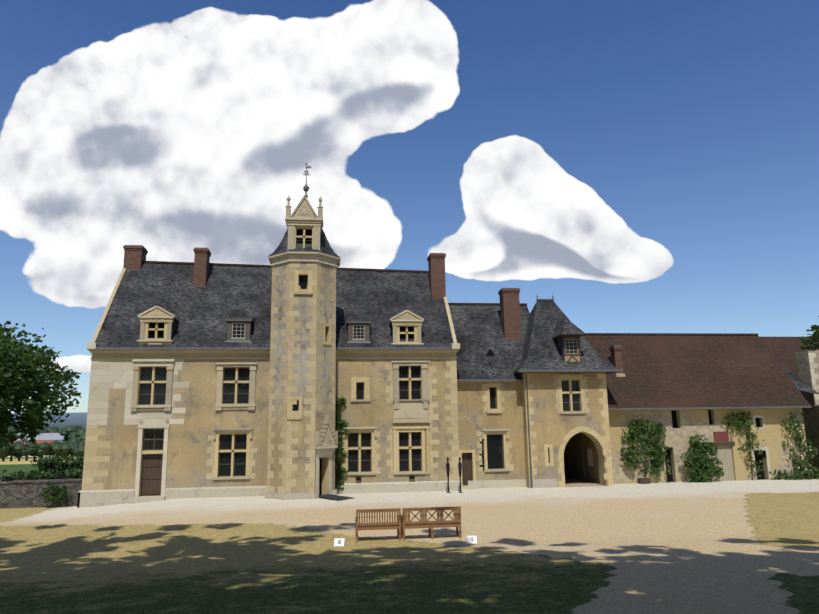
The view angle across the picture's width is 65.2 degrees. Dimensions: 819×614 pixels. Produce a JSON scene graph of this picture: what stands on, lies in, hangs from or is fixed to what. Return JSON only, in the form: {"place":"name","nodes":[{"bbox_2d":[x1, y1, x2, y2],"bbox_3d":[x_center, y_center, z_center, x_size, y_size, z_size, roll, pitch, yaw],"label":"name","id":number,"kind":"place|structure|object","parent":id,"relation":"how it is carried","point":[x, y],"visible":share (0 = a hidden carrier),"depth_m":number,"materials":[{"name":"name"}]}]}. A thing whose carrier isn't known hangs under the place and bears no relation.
{"place":"outdoors","nodes":[
{"label":"outdoors","id":0,"kind":"place"},
{"bbox_2d":[0,570,604,613],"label":"grass","id":1,"kind":"structure","parent":0,"point":[308,600],"depth_m":10.91,"materials":[{"name":"green plant"}]},
{"bbox_2d":[0,412,818,613],"bbox_3d":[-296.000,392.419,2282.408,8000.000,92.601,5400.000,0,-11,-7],"label":"terrain","id":2,"kind":"structure","parent":0,"point":[734,547],"depth_m":16.88,"materials":[{"name":"beige gravel"}]},
{"bbox_2d":[8,440,55,456],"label":"field","id":3,"kind":"structure","parent":2,"relation":"on","point":[42,441],"depth_m":279.94,"materials":[{"name":"green plant"}]},
{"bbox_2d":[0,321,81,450],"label":"tree","id":4,"kind":"object","parent":2,"relation":"on","point":[20,361],"visible":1,"depth_m":62.09,"materials":[{"name":"green plant"}]},
{"bbox_2d":[0,479,81,508],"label":"boundary wall","id":5,"kind":"structure","parent":2,"relation":"on","point":[19,493],"depth_m":31.70,"materials":[{"name":"grey stone"}]},
{"bbox_2d":[16,433,65,441],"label":"farm shed","id":6,"kind":"structure","parent":2,"relation":"on","point":[52,436],"depth_m":380.97,"materials":[{"name":"grey"}]},
{"bbox_2d":[0,469,82,480],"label":"hedge","id":7,"kind":"object","parent":2,"relation":"on","point":[48,474],"visible":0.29,"depth_m":44.67,"materials":[{"name":"green plant"}]},
{"bbox_2d":[0,425,85,460],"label":"valley trees","id":8,"kind":"object","parent":2,"relation":"on","point":[74,442],"visible":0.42,"depth_m":175.40,"materials":[{"name":"green plant"}]},
{"bbox_2d":[39,481,71,505],"bbox_3d":[-17.434,9.198,31.601,1.500,1.242,1.169,5,-12,-29],"label":"shrub","id":9,"kind":"object","parent":2,"relation":"on","point":[60,493],"visible":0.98,"depth_m":31.48,"materials":[{"name":"green plant"}]},
{"bbox_2d":[29,456,83,475],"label":"tall hedge","id":10,"kind":"object","parent":2,"relation":"on","point":[54,464],"visible":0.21,"depth_m":49.76,"materials":[{"name":"green plant"}]},
{"bbox_2d":[77,349,459,507],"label":"block walls","id":11,"kind":"structure","parent":2,"relation":"on","point":[161,425],"depth_m":33.15,"materials":[{"name":"yellow stone"}]},
{"bbox_2d":[86,245,459,349],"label":"roof","id":12,"kind":"structure","parent":11,"relation":"on","point":[201,302],"depth_m":36.21,"materials":[{"name":"stone"}]},
{"bbox_2d":[264,161,340,499],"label":"tower","id":13,"kind":"structure","parent":2,"relation":"on","point":[304,258],"depth_m":32.27,"materials":[{"name":"yellow stone"}]},
{"bbox_2d":[319,494,352,500],"bbox_3d":[-3.645,9.155,30.787,1.651,0.140,1.281,-7,-12,31],"label":"door mat","id":14,"kind":"object","parent":2,"relation":"on","point":[332,497],"depth_m":30.80,"materials":[{"name":"grey stone"}]},
{"bbox_2d":[334,538,344,545],"bbox_3d":[-2.038,6.845,18.643,0.300,0.200,0.220,-1,-11,1],"label":"sign card","id":15,"kind":"object","parent":2,"relation":"on","point":[339,541],"visible":1,"depth_m":18.60,"materials":[{"name":"white paper"}]},
{"bbox_2d":[335,395,349,493],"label":"vine","id":16,"kind":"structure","parent":2,"relation":"on","point":[339,451],"depth_m":33.35,"materials":[{"name":"green plant"}]},
{"bbox_2d":[355,508,400,541],"bbox_3d":[-0.967,6.631,19.575,1.360,0.930,0.620,0,-11,-7],"label":"bench","id":17,"kind":"object","parent":2,"relation":"on","point":[385,525],"visible":1,"depth_m":19.34,"materials":[{"name":"brown wood"}]},
{"bbox_2d":[401,506,461,539],"bbox_3d":[0.656,6.644,19.774,1.810,0.930,0.620,0,-11,-7],"label":"bench","id":18,"kind":"object","parent":2,"relation":"on","point":[406,523],"visible":1,"depth_m":19.55,"materials":[{"name":"brown wood"}]},
{"bbox_2d":[446,457,450,492],"bbox_3d":[1.988,8.630,32.903,0.220,1.780,0.115,0,-11,-7],"label":"totem sculpture","id":19,"kind":"object","parent":2,"relation":"on","point":[448,467],"visible":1,"depth_m":32.92,"materials":[{"name":"brown metal"}]},
{"bbox_2d":[458,457,462,492],"bbox_3d":[2.601,8.607,32.830,0.220,1.780,0.115,0,-11,-7],"label":"totem sculpture","id":20,"kind":"object","parent":2,"relation":"on","point":[460,467],"visible":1,"depth_m":32.85,"materials":[{"name":"brown metal"}]},
{"bbox_2d":[467,536,476,542],"bbox_3d":[1.825,6.811,18.771,0.300,0.200,0.220,-2,-11,5],"label":"sign card","id":21,"kind":"object","parent":2,"relation":"on","point":[471,539],"visible":1,"depth_m":18.72,"materials":[{"name":"white paper"}]},
{"bbox_2d":[448,288,529,488],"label":"wing","id":22,"kind":"structure","parent":2,"relation":"on","point":[490,338],"depth_m":35.78,"materials":[{"name":"beige stone"}]},
{"bbox_2d":[513,293,621,487],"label":"gate pavilion","id":23,"kind":"structure","parent":2,"relation":"on","point":[563,368],"depth_m":35.74,"materials":[{"name":"yellow stone"}]},
{"bbox_2d":[620,419,670,477],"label":"shrub","id":24,"kind":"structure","parent":2,"relation":"on","point":[655,430],"depth_m":36.39,"materials":[{"name":"green plant"}]},
{"bbox_2d":[584,333,811,483],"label":"barn","id":25,"kind":"structure","parent":2,"relation":"on","point":[682,388],"depth_m":37.85,"materials":[{"name":"tile"}]},
{"bbox_2d":[722,412,750,434],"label":"climbing plant","id":26,"kind":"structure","parent":25,"relation":"attached to","point":[739,421],"depth_m":37.39,"materials":[{"name":"green plant"}]},
{"bbox_2d":[738,412,764,479],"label":"climbing plant","id":27,"kind":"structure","parent":25,"relation":"attached to","point":[748,419],"depth_m":37.30,"materials":[{"name":"green plant"}]},
{"bbox_2d":[781,412,818,478],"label":"climbing plant","id":28,"kind":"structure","parent":25,"relation":"attached to","point":[797,440],"depth_m":37.59,"materials":[{"name":"green plant"}]},
{"bbox_2d":[681,433,723,482],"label":"shrub","id":29,"kind":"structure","parent":2,"relation":"on","point":[700,456],"depth_m":36.43,"materials":[{"name":"green plant"}]},
{"bbox_2d":[759,337,818,471],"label":"ruined outbuildings","id":30,"kind":"structure","parent":2,"relation":"on","point":[798,364],"depth_m":40.74,"materials":[{"name":"tile"}]},
{"bbox_2d":[800,324,818,350],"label":"ruin plants","id":31,"kind":"object","parent":30,"relation":"on","point":[815,327],"visible":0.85,"depth_m":41.66,"materials":[{"name":"green plant"}]},
{"bbox_2d":[768,466,818,479],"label":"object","id":32,"kind":"object","parent":2,"relation":"on","point":[809,475],"visible":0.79,"depth_m":37.16,"materials":[{"name":"green plant"}]},
{"bbox_2d":[0,0,818,412],"label":"sky","id":33,"kind":"structure","parent":0,"point":[645,166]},
{"bbox_2d":[812,316,818,348],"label":"lawn tree","id":34,"kind":"object","parent":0,"point":[817,340],"visible":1,"depth_m":11.36,"materials":[{"name":"green plant"}]}
]}

